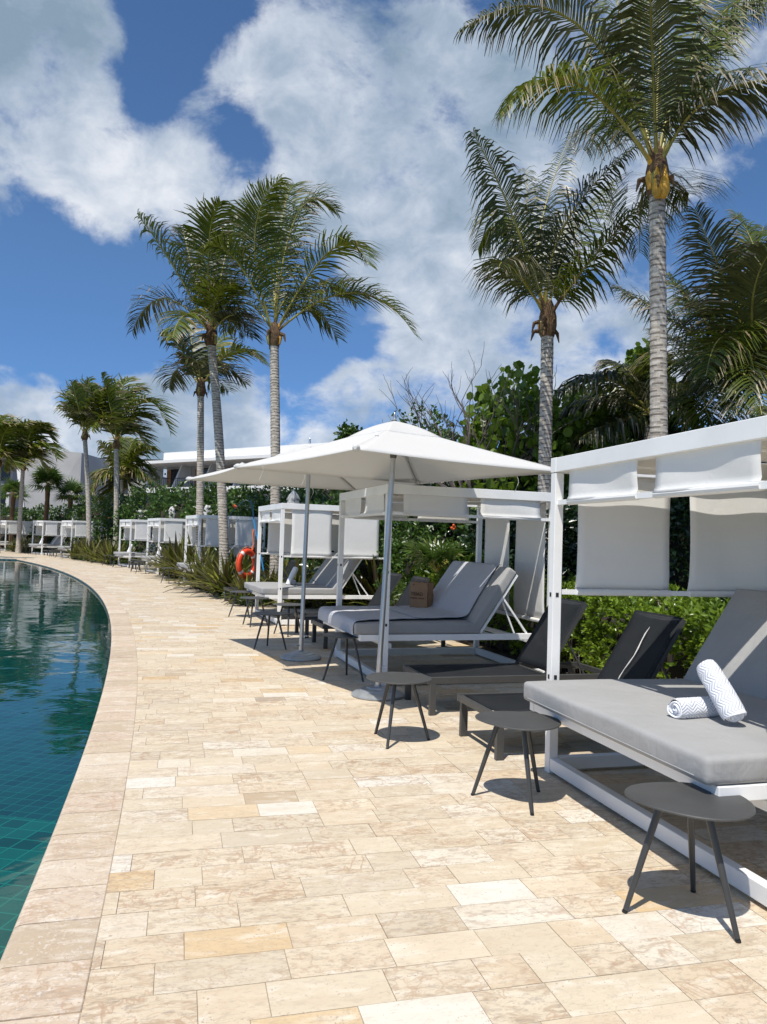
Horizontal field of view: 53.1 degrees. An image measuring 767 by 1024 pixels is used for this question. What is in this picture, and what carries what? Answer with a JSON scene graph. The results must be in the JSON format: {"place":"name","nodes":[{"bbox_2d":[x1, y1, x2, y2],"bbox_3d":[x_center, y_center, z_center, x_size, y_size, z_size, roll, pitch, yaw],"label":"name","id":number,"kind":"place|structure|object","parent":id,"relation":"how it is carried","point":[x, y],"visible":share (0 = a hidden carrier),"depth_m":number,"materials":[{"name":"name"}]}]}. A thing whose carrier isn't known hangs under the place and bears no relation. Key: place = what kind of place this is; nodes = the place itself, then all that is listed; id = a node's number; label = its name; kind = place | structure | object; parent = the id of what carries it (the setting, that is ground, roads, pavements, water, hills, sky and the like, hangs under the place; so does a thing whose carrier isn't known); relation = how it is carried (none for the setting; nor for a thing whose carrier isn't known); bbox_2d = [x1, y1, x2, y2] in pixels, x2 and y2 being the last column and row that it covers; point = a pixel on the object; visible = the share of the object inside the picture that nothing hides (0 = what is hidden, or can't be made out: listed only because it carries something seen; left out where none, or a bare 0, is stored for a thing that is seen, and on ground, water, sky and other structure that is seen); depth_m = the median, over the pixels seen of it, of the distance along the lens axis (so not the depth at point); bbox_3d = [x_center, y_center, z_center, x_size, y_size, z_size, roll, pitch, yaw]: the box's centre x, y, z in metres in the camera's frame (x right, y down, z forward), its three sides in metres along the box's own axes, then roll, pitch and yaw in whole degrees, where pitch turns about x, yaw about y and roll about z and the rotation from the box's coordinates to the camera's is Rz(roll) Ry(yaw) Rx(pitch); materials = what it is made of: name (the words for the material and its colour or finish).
{"place":"outdoors","nodes":[
{"label":"outdoors","id":0,"kind":"place"},
{"bbox_2d":[0,618,106,820],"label":"pool floor","id":1,"kind":"structure","parent":0,"point":[51,687],"depth_m":11.15,"materials":[{"name":"tile"}]},
{"bbox_2d":[0,815,56,959],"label":"pool shelf","id":2,"kind":"object","parent":1,"relation":"on","point":[24,842],"depth_m":4.88,"materials":[{"name":"tile"}]},
{"bbox_2d":[0,560,110,638],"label":"water","id":3,"kind":"structure","parent":0,"point":[34,594],"depth_m":18.41,"materials":[{"name":"liquid"}]},
{"bbox_2d":[17,451,108,519],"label":"grey block","id":4,"kind":"structure","parent":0,"point":[71,465],"depth_m":79.21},
{"bbox_2d":[17,560,110,669],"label":"pool wall","id":5,"kind":"structure","parent":0,"point":[104,636],"depth_m":16.74,"materials":[{"name":"tile"}]},
{"bbox_2d":[3,551,392,1023],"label":"deck bedding","id":6,"kind":"object","parent":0,"point":[239,605],"visible":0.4,"depth_m":10.70,"materials":[{"name":"concrete"}]},
{"bbox_2d":[25,464,71,551],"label":"fan palm","id":7,"kind":"object","parent":6,"relation":"on","point":[53,477],"visible":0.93,"depth_m":53.78,"materials":[{"name":"green plant"}]},
{"bbox_2d":[0,559,137,1023],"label":"pool coping","id":8,"kind":"object","parent":6,"relation":"on","point":[46,961],"visible":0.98,"depth_m":3.54,"materials":[{"name":"stone"}]},
{"bbox_2d":[53,374,119,545],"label":"palm tree","id":9,"kind":"object","parent":6,"relation":"on","point":[77,408],"visible":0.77,"depth_m":42.39,"materials":[{"name":"green plant"}]},
{"bbox_2d":[89,539,126,563],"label":"spiky plant","id":10,"kind":"object","parent":6,"relation":"on","point":[110,551],"visible":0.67,"depth_m":37.90,"materials":[{"name":"green plant"}]},
{"bbox_2d":[78,371,181,546],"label":"palm tree","id":11,"kind":"object","parent":6,"relation":"on","point":[117,420],"visible":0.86,"depth_m":41.90,"materials":[{"name":"green plant"}]},
{"bbox_2d":[130,530,212,577],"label":"spiky plant","id":12,"kind":"object","parent":6,"relation":"on","point":[170,550],"visible":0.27,"depth_m":27.21,"materials":[{"name":"green plant"}]},
{"bbox_2d":[155,534,217,576],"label":"spiky plant","id":13,"kind":"object","parent":6,"relation":"on","point":[190,546],"visible":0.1,"depth_m":27.16,"materials":[{"name":"green plant"}]},
{"bbox_2d":[124,194,268,574],"bbox_3d":[-4.777,-3.234,20.654,3.998,10.878,4.272,3,-3,-37],"label":"palm tree","id":14,"kind":"object","parent":6,"relation":"on","point":[212,283],"visible":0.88,"depth_m":20.28,"materials":[{"name":"green plant"}]},
{"bbox_2d":[164,544,232,589],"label":"spiky plant","id":15,"kind":"object","parent":6,"relation":"on","point":[184,575],"visible":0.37,"depth_m":22.44,"materials":[{"name":"green plant"}]},
{"bbox_2d":[163,545,251,592],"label":"spiky plant","id":16,"kind":"object","parent":6,"relation":"on","point":[208,566],"visible":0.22,"depth_m":21.19,"materials":[{"name":"green plant"}]},
{"bbox_2d":[173,544,262,595],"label":"spiky plant","id":17,"kind":"object","parent":6,"relation":"on","point":[226,570],"visible":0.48,"depth_m":19.70,"materials":[{"name":"green plant"}]},
{"bbox_2d":[192,546,268,590],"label":"spiky plant","id":18,"kind":"object","parent":6,"relation":"on","point":[245,558],"visible":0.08,"depth_m":20.97,"materials":[{"name":"green plant"}]},
{"bbox_2d":[253,536,256,581],"bbox_3d":[-3.166,1.423,18.977,0.141,1.651,0.209,2,-2,0],"label":"lifebuoy post","id":19,"kind":"object","parent":6,"relation":"on","point":[255,552],"visible":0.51,"depth_m":18.97,"materials":[{"name":"metal"}]},
{"bbox_2d":[236,529,254,580],"bbox_3d":[-3.328,1.041,18.830,0.119,1.293,0.801,1,-9,31],"label":"lifebuoy","id":20,"kind":"object","parent":19,"relation":"hanging from","point":[243,552],"visible":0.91,"depth_m":18.68,"materials":[{"name":"orange plastic"}]},
{"bbox_2d":[199,173,421,577],"bbox_3d":[-2.193,-3.525,19.586,5.229,11.540,4.956,3,-2,-19],"label":"palm tree","id":21,"kind":"object","parent":6,"relation":"on","point":[273,233],"visible":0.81,"depth_m":19.01,"materials":[{"name":"green plant"}]},
{"bbox_2d":[0,550,766,1023],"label":"pool deck","id":22,"kind":"structure","parent":6,"relation":"on","point":[492,900],"depth_m":3.74,"materials":[{"name":"beige stone"}]},
{"bbox_2d":[1,476,30,548],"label":"fan palm","id":23,"kind":"object","parent":22,"relation":"on","point":[12,486],"visible":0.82,"depth_m":55.82,"materials":[{"name":"green plant"}]},
{"bbox_2d":[0,503,34,548],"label":"shrub","id":24,"kind":"object","parent":22,"relation":"on","point":[5,515],"visible":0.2,"depth_m":59.62,"materials":[{"name":"green plant"}]},
{"bbox_2d":[0,414,35,552],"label":"palm tree","id":25,"kind":"object","parent":22,"relation":"on","point":[9,427],"visible":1,"depth_m":50.00,"materials":[{"name":"green plant"}]},
{"bbox_2d":[0,520,35,550],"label":"cabana","id":26,"kind":"object","parent":22,"relation":"on","point":[8,527],"visible":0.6,"depth_m":56.25,"materials":[{"name":"fabric"}]},
{"bbox_2d":[1,418,69,552],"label":"palm tree","id":27,"kind":"object","parent":22,"relation":"on","point":[37,441],"visible":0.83,"depth_m":50.93,"materials":[{"name":"green plant"}]},
{"bbox_2d":[28,521,74,554],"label":"cabana","id":28,"kind":"object","parent":22,"relation":"on","point":[47,528],"visible":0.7,"depth_m":50.34,"materials":[{"name":"fabric"}]},
{"bbox_2d":[57,520,106,557],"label":"cabana","id":29,"kind":"object","parent":22,"relation":"on","point":[73,528],"visible":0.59,"depth_m":45.52,"materials":[{"name":"fabric"}]},
{"bbox_2d":[113,519,174,566],"bbox_3d":[-11.392,1.496,36.504,2.377,2.208,2.108,3,-3,-32],"label":"cabana","id":30,"kind":"object","parent":22,"relation":"on","point":[135,530],"visible":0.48,"depth_m":35.57,"materials":[{"name":"fabric"}]},
{"bbox_2d":[140,518,193,573],"bbox_3d":[-8.564,1.397,31.530,2.378,2.208,2.108,3,-2,-29],"label":"cabana","id":31,"kind":"object","parent":22,"relation":"on","point":[163,526],"visible":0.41,"depth_m":30.63,"materials":[{"name":"fabric"}]},
{"bbox_2d":[150,539,212,579],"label":"spiky plant","id":32,"kind":"object","parent":22,"relation":"on","point":[181,560],"visible":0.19,"depth_m":26.24,"materials":[{"name":"green plant"}]},
{"bbox_2d":[151,317,269,562],"bbox_3d":[-5.717,-2.195,25.010,3.382,9.071,4.020,3,-3,-34],"label":"palm tree","id":33,"kind":"object","parent":22,"relation":"on","point":[195,363],"visible":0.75,"depth_m":25.04,"materials":[{"name":"green plant"}]},
{"bbox_2d":[177,515,265,582],"bbox_3d":[-5.293,1.246,24.792,2.377,2.208,2.108,3,-2,-26],"label":"cabana","id":34,"kind":"object","parent":22,"relation":"on","point":[240,530],"visible":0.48,"depth_m":24.12,"materials":[{"name":"fabric"}]},
{"bbox_2d":[218,573,271,607],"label":"spiky plant","id":35,"kind":"object","parent":22,"relation":"on","point":[242,582],"visible":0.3,"depth_m":17.67,"materials":[{"name":"green plant"}]},
{"bbox_2d":[240,596,268,626],"bbox_3d":[-2.305,1.777,13.692,0.530,0.502,0.524,3,-3,-36],"label":"side table","id":36,"kind":"object","parent":22,"relation":"on","point":[252,597],"visible":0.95,"depth_m":13.74,"materials":[{"name":"metal"}]},
{"bbox_2d":[224,560,298,603],"bbox_3d":[-2.811,1.677,18.680,2.000,1.042,0.743,3,-2,-22],"label":"sun lounger","id":37,"kind":"object","parent":22,"relation":"on","point":[291,563],"visible":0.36,"depth_m":18.63,"materials":[{"name":"metal"}]},
{"bbox_2d":[252,611,288,649],"bbox_3d":[-1.621,1.696,10.962,0.530,0.502,0.524,2,-2,6],"label":"side table","id":38,"kind":"object","parent":22,"relation":"on","point":[269,613],"visible":1,"depth_m":10.90,"materials":[{"name":"metal"}]},
{"bbox_2d":[273,603,300,636],"bbox_3d":[-1.555,1.758,12.558,0.524,0.502,0.530,2,-2,-17],"label":"side table","id":39,"kind":"object","parent":22,"relation":"on","point":[288,604],"visible":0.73,"depth_m":12.54,"materials":[{"name":"metal"}]},
{"bbox_2d":[253,556,322,608],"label":"spiky plant","id":40,"kind":"object","parent":22,"relation":"on","point":[298,578],"visible":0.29,"depth_m":17.21,"materials":[{"name":"green plant"}]},
{"bbox_2d":[244,503,383,625],"bbox_3d":[-1.379,1.003,15.093,2.378,2.208,2.108,3,-2,-20],"label":"cabana","id":41,"kind":"object","parent":22,"relation":"on","point":[285,521],"visible":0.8,"depth_m":14.34,"materials":[{"name":"fabric"}]},
{"bbox_2d":[186,438,442,661],"bbox_3d":[-1.025,0.469,10.168,2.656,2.925,2.664,3,-2,-27],"label":"umbrella","id":42,"kind":"object","parent":22,"relation":"on","point":[252,477],"visible":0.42,"depth_m":10.84,"materials":[{"name":"fabric"}]},
{"bbox_2d":[296,564,370,608],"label":"spiky plant","id":43,"kind":"object","parent":22,"relation":"on","point":[350,585],"visible":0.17,"depth_m":16.05,"materials":[{"name":"green plant"}]},
{"bbox_2d":[322,632,363,681],"bbox_3d":[-0.434,1.649,8.732,0.530,0.502,0.524,1,-2,23],"label":"side table","id":44,"kind":"object","parent":22,"relation":"on","point":[346,636],"visible":0.81,"depth_m":8.65,"materials":[{"name":"metal"}]},
{"bbox_2d":[294,572,402,637],"bbox_3d":[-0.433,1.532,12.868,2.000,1.042,0.743,3,-2,-19],"label":"sun lounger","id":45,"kind":"object","parent":22,"relation":"on","point":[395,578],"visible":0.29,"depth_m":12.85,"materials":[{"name":"metal"}]},
{"bbox_2d":[326,554,409,605],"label":"spiky plant","id":46,"kind":"object","parent":22,"relation":"on","point":[373,576],"visible":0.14,"depth_m":14.88,"materials":[{"name":"green plant"}]},
{"bbox_2d":[311,576,444,648],"bbox_3d":[-0.042,1.502,11.739,2.000,1.042,0.743,3,-2,-19],"label":"sun lounger","id":47,"kind":"object","parent":22,"relation":"on","point":[404,599],"visible":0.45,"depth_m":11.73,"materials":[{"name":"metal"}]},
{"bbox_2d":[233,412,550,700],"bbox_3d":[0.072,0.423,7.890,2.497,2.915,2.479,3,-3,-34],"label":"umbrella","id":48,"kind":"object","parent":22,"relation":"on","point":[392,452],"visible":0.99,"depth_m":7.87,"materials":[{"name":"fabric"}]},
{"bbox_2d":[366,672,431,748],"bbox_3d":[0.115,1.567,6.103,0.524,0.502,0.530,1,-2,8],"label":"side table","id":49,"kind":"object","parent":22,"relation":"on","point":[395,679],"visible":1,"depth_m":6.12,"materials":[{"name":"metal"}]},
{"bbox_2d":[323,484,550,685],"bbox_3d":[0.562,0.859,9.648,2.378,2.208,2.108,2,-2,-18],"label":"cabana","id":50,"kind":"object","parent":22,"relation":"on","point":[498,510],"visible":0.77,"depth_m":9.04,"materials":[{"name":"metal"}]},
{"bbox_2d":[318,606,432,634],"bbox_3d":[-0.109,1.313,9.432,1.034,0.176,1.731,2,-2,-18],"label":"spread towel","id":51,"kind":"object","parent":50,"relation":"on","point":[345,618],"visible":0.72,"depth_m":9.25,"materials":[{"name":"fabric"}]},
{"bbox_2d":[379,561,500,617],"bbox_3d":[0.696,0.945,9.726,1.126,0.639,1.500,2,-2,-18],"label":"spread towel","id":52,"kind":"object","parent":50,"relation":"on","point":[458,588],"visible":0.93,"depth_m":9.69,"materials":[{"name":"fabric"}]},
{"bbox_2d":[409,578,433,607],"bbox_3d":[0.506,1.083,10.231,0.275,0.388,0.174,0,-3,35],"label":"paper bag","id":53,"kind":"object","parent":52,"relation":"on","point":[421,594],"visible":0.99,"depth_m":10.17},
{"bbox_2d":[403,598,601,715],"bbox_3d":[1.263,1.389,7.659,2.000,1.042,0.743,2,-2,-17],"label":"sun lounger","id":54,"kind":"object","parent":22,"relation":"on","point":[531,657],"visible":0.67,"depth_m":7.60,"materials":[{"name":"metal"}]},
{"bbox_2d":[471,711,560,815],"bbox_3d":[0.844,1.539,4.758,0.503,0.502,0.513,3,-2,-24],"label":"side table","id":55,"kind":"object","parent":22,"relation":"on","point":[525,723],"visible":1,"depth_m":4.77,"materials":[{"name":"metal"}]},
{"bbox_2d":[457,610,685,760],"bbox_3d":[1.675,1.349,6.256,2.000,1.042,0.743,2,-2,-16],"label":"sun lounger","id":56,"kind":"object","parent":22,"relation":"on","point":[644,645],"visible":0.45,"depth_m":6.30,"materials":[{"name":"metal"}]},
{"bbox_2d":[524,415,766,906],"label":"cabana","id":57,"kind":"object","parent":22,"relation":"on","point":[621,495],"visible":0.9,"depth_m":4.95,"materials":[{"name":"fabric"}]},
{"bbox_2d":[667,696,718,718],"bbox_3d":[1.692,1.062,4.172,0.310,0.112,0.123,3,15,-23],"label":"rolled towel","id":58,"kind":"object","parent":57,"relation":"on","point":[692,707],"visible":0.89,"depth_m":4.12,"materials":[{"name":"fabric"}]},
{"bbox_2d":[696,659,746,721],"bbox_3d":[1.788,0.947,4.074,0.132,0.350,0.120,-18,-45,3],"label":"rolled towel","id":59,"kind":"object","parent":57,"relation":"on","point":[727,702],"visible":1,"depth_m":4.02,"materials":[{"name":"fabric"}]},
{"bbox_2d":[622,782,755,942],"bbox_3d":[1.342,1.501,3.349,0.498,0.502,0.518,4,-3,-40],"label":"side table","id":60,"kind":"object","parent":22,"relation":"on","point":[691,802],"visible":0.96,"depth_m":3.33,"materials":[{"name":"metal"}]},
{"bbox_2d":[1,548,579,673],"bbox_3d":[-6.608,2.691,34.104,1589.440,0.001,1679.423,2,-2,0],"label":"ground","id":61,"kind":"structure","parent":0,"point":[505,653],"depth_m":11.68,"materials":[{"name":"soil"}]},
{"bbox_2d":[1,457,18,514],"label":"building","id":62,"kind":"structure","parent":61,"relation":"on","point":[12,475],"depth_m":90.10,"materials":[{"name":"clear glass"}]},
{"bbox_2d":[14,503,63,538],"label":"shrub","id":63,"kind":"object","parent":61,"relation":"on","point":[33,512],"visible":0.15,"depth_m":58.45,"materials":[{"name":"green plant"}]},
{"bbox_2d":[30,503,80,539],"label":"shrub","id":64,"kind":"object","parent":61,"relation":"on","point":[60,517],"visible":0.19,"depth_m":56.41,"materials":[{"name":"green plant"}]},
{"bbox_2d":[53,477,84,552],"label":"fan palm","id":65,"kind":"object","parent":61,"relation":"on","point":[74,487],"visible":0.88,"depth_m":54.38,"materials":[{"name":"green plant"}]},
{"bbox_2d":[59,489,113,542],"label":"shrub","id":66,"kind":"object","parent":61,"relation":"on","point":[81,514],"visible":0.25,"depth_m":51.51,"materials":[{"name":"green plant"}]},
{"bbox_2d":[91,490,148,542],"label":"shrub","id":67,"kind":"object","parent":61,"relation":"on","point":[106,520],"visible":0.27,"depth_m":45.18,"materials":[{"name":"green plant"}]},
{"bbox_2d":[89,436,164,514],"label":"palm tree","id":68,"kind":"object","parent":61,"relation":"on","point":[131,452],"visible":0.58,"depth_m":49.98,"materials":[{"name":"green plant"}]},
{"bbox_2d":[101,457,166,510],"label":"hotel link","id":69,"kind":"object","parent":61,"relation":"on","point":[165,480],"visible":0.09,"depth_m":88.55,"materials":[{"name":"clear glass"}]},
{"bbox_2d":[109,479,179,545],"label":"shrub","id":70,"kind":"object","parent":61,"relation":"on","point":[132,513],"visible":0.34,"depth_m":41.35,"materials":[{"name":"green plant"}]},
{"bbox_2d":[139,480,196,550],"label":"shrub","id":71,"kind":"object","parent":61,"relation":"on","point":[166,503],"visible":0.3,"depth_m":37.43,"materials":[{"name":"green plant"}]},
{"bbox_2d":[176,481,230,546],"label":"shrub","id":72,"kind":"object","parent":61,"relation":"on","point":[191,509],"visible":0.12,"depth_m":33.48,"materials":[{"name":"green plant"}]},
{"bbox_2d":[203,483,265,551],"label":"shrub","id":73,"kind":"object","parent":61,"relation":"on","point":[234,493],"visible":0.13,"depth_m":30.54,"materials":[{"name":"green plant"}]},
{"bbox_2d":[143,443,332,509],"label":"hotel wing","id":74,"kind":"structure","parent":61,"relation":"on","point":[180,466],"depth_m":77.59,"materials":[{"name":"paint"}]},
{"bbox_2d":[233,485,284,546],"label":"shrub","id":75,"kind":"object","parent":61,"relation":"on","point":[261,500],"visible":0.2,"depth_m":27.58,"materials":[{"name":"green plant"}]},
{"bbox_2d":[200,581,319,606],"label":"ground cover","id":76,"kind":"object","parent":61,"relation":"on","point":[244,602],"visible":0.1,"depth_m":17.79,"materials":[{"name":"green plant"}]},
{"bbox_2d":[261,486,324,556],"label":"shrub","id":77,"kind":"object","parent":61,"relation":"on","point":[285,493],"visible":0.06,"depth_m":24.74,"materials":[{"name":"green plant"}]},
{"bbox_2d":[283,488,336,565],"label":"shrub","id":78,"kind":"object","parent":61,"relation":"on","point":[321,497],"visible":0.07,"depth_m":21.77,"materials":[{"name":"green plant"}]},
{"bbox_2d":[333,418,362,491],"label":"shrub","id":79,"kind":"object","parent":61,"relation":"on","point":[346,430],"visible":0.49,"depth_m":19.42,"materials":[{"name":"green plant"}]},
{"bbox_2d":[298,531,402,606],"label":"undergrowth shrub","id":80,"kind":"object","parent":61,"relation":"on","point":[362,563],"visible":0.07,"depth_m":16.40,"materials":[{"name":"green plant"}]},
{"bbox_2d":[309,489,397,604],"bbox_3d":[-0.463,0.327,19.033,3.001,3.942,2.794,2,-2,0],"label":"shrub","id":81,"kind":"object","parent":61,"relation":"on","point":[335,500],"visible":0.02,"depth_m":18.60,"materials":[{"name":"green plant"}]},
{"bbox_2d":[392,566,425,600],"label":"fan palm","id":82,"kind":"object","parent":61,"relation":"on","point":[401,589],"visible":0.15,"depth_m":14.05,"materials":[{"name":"green plant"}]},
{"bbox_2d":[373,516,464,605],"bbox_3d":[1.017,0.934,14.810,2.477,2.510,2.317,2,-2,0],"label":"shrub","id":83,"kind":"object","parent":61,"relation":"on","point":[397,552],"visible":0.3,"depth_m":14.33,"materials":[{"name":"green plant"}]},
{"bbox_2d":[377,405,460,567],"bbox_3d":[1.038,-0.036,16.836,2.814,4.590,2.901,2,-2,0],"label":"shrub","id":84,"kind":"object","parent":61,"relation":"on","point":[414,421],"visible":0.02,"depth_m":16.53,"materials":[{"name":"green plant"}]},
{"bbox_2d":[419,434,464,540],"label":"shrub","id":85,"kind":"object","parent":61,"relation":"on","point":[452,534],"visible":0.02,"depth_m":14.96,"materials":[{"name":"green plant"}]},
{"bbox_2d":[363,555,575,654],"bbox_3d":[1.340,1.503,14.149,1.873,1.368,8.571,3,-2,-20],"label":"hedge","id":86,"kind":"object","parent":61,"relation":"on","point":[501,622],"visible":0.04,"depth_m":11.15,"materials":[{"name":"green plant"}]},
{"bbox_2d":[402,535,471,572],"bbox_3d":[0.931,0.695,12.982,1.312,0.675,1.327,2,-2,0],"label":"fan palm","id":87,"kind":"object","parent":86,"relation":"in","point":[420,552],"visible":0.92,"depth_m":12.74,"materials":[{"name":"green plant"}]},
{"bbox_2d":[427,538,484,571],"bbox_3d":[1.212,0.767,13.026,1.295,0.656,1.129,2,-2,0],"label":"fan palm","id":88,"kind":"object","parent":86,"relation":"on","point":[468,558],"visible":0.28,"depth_m":12.86,"materials":[{"name":"green plant"}]},
{"bbox_2d":[443,507,515,570],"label":"shrub","id":89,"kind":"object","parent":61,"relation":"on","point":[469,535],"visible":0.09,"depth_m":12.96,"materials":[{"name":"green plant"}]},
{"bbox_2d":[379,349,589,543],"bbox_3d":[1.743,-0.456,13.932,3.760,5.238,2.235,2,-2,0],"label":"bare tree","id":90,"kind":"object","parent":61,"relation":"on","point":[469,433],"visible":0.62,"depth_m":13.94,"materials":[{"name":"green plant"}]},
{"bbox_2d":[436,360,577,544],"bbox_3d":[2.633,-0.318,14.757,2.969,5.101,2.816,3,-2,-29],"label":"shrub","id":91,"kind":"object","parent":61,"relation":"on","point":[484,390],"visible":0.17,"depth_m":14.14,"materials":[{"name":"green plant"}]},
{"bbox_2d":[509,484,577,580],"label":"shrub","id":92,"kind":"object","parent":61,"relation":"on","point":[568,519],"visible":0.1,"depth_m":12.06,"materials":[{"name":"green plant"}]},
{"bbox_2d":[460,127,648,576],"bbox_3d":[2.811,-2.442,12.736,3.388,9.175,4.121,2,-2,0],"label":"palm tree","id":93,"kind":"object","parent":61,"relation":"on","point":[518,270],"visible":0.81,"depth_m":12.23,"materials":[{"name":"green plant"}]},
{"bbox_2d":[527,378,636,569],"bbox_3d":[3.747,-0.172,14.650,2.653,4.875,2.678,2,-2,0],"label":"shrub","id":94,"kind":"object","parent":61,"relation":"on","point":[581,422],"visible":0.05,"depth_m":14.15,"materials":[{"name":"green plant"}]},
{"bbox_2d":[562,505,623,598],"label":"shrub","id":95,"kind":"object","parent":61,"relation":"on","point":[572,542],"visible":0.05,"depth_m":12.20,"materials":[{"name":"green plant"}]},
{"bbox_2d":[453,0,766,609],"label":"palm tree","id":96,"kind":"object","parent":61,"relation":"on","point":[657,180],"visible":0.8,"depth_m":9.26,"materials":[{"name":"green plant"}]},
{"bbox_2d":[544,581,730,678],"bbox_3d":[3.404,1.387,7.897,1.834,1.258,4.980,2,-2,-16],"label":"hedge","id":97,"kind":"object","parent":61,"relation":"on","point":[598,630],"visible":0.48,"depth_m":8.45,"materials":[{"name":"green plant"}]},
{"bbox_2d":[553,359,725,453],"bbox_3d":[4.545,-0.383,13.754,3.046,5.246,3.316,1,-2,16],"label":"palm tree","id":98,"kind":"object","parent":61,"relation":"on","point":[616,377],"visible":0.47,"depth_m":13.28,"materials":[{"name":"green plant"}]},
{"bbox_2d":[614,338,685,442],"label":"shrub","id":99,"kind":"object","parent":61,"relation":"on","point":[631,355],"visible":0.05,"depth_m":15.35,"materials":[{"name":"green plant"}]},
{"bbox_2d":[604,199,766,463],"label":"palm tree","id":100,"kind":"object","parent":61,"relation":"on","point":[727,357],"visible":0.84,"depth_m":12.20,"materials":[{"name":"green plant"}]},
{"bbox_2d":[644,496,731,601],"bbox_3d":[4.538,0.752,11.585,1.864,2.846,2.267,2,-2,0],"label":"shrub","id":101,"kind":"object","parent":61,"relation":"on","point":[679,550],"visible":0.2,"depth_m":11.15,"materials":[{"name":"green plant"}]},
{"bbox_2d":[0,0,766,477],"label":"sky","id":102,"kind":"structure","parent":0,"point":[110,110],"materials":[{"name":"blue"}]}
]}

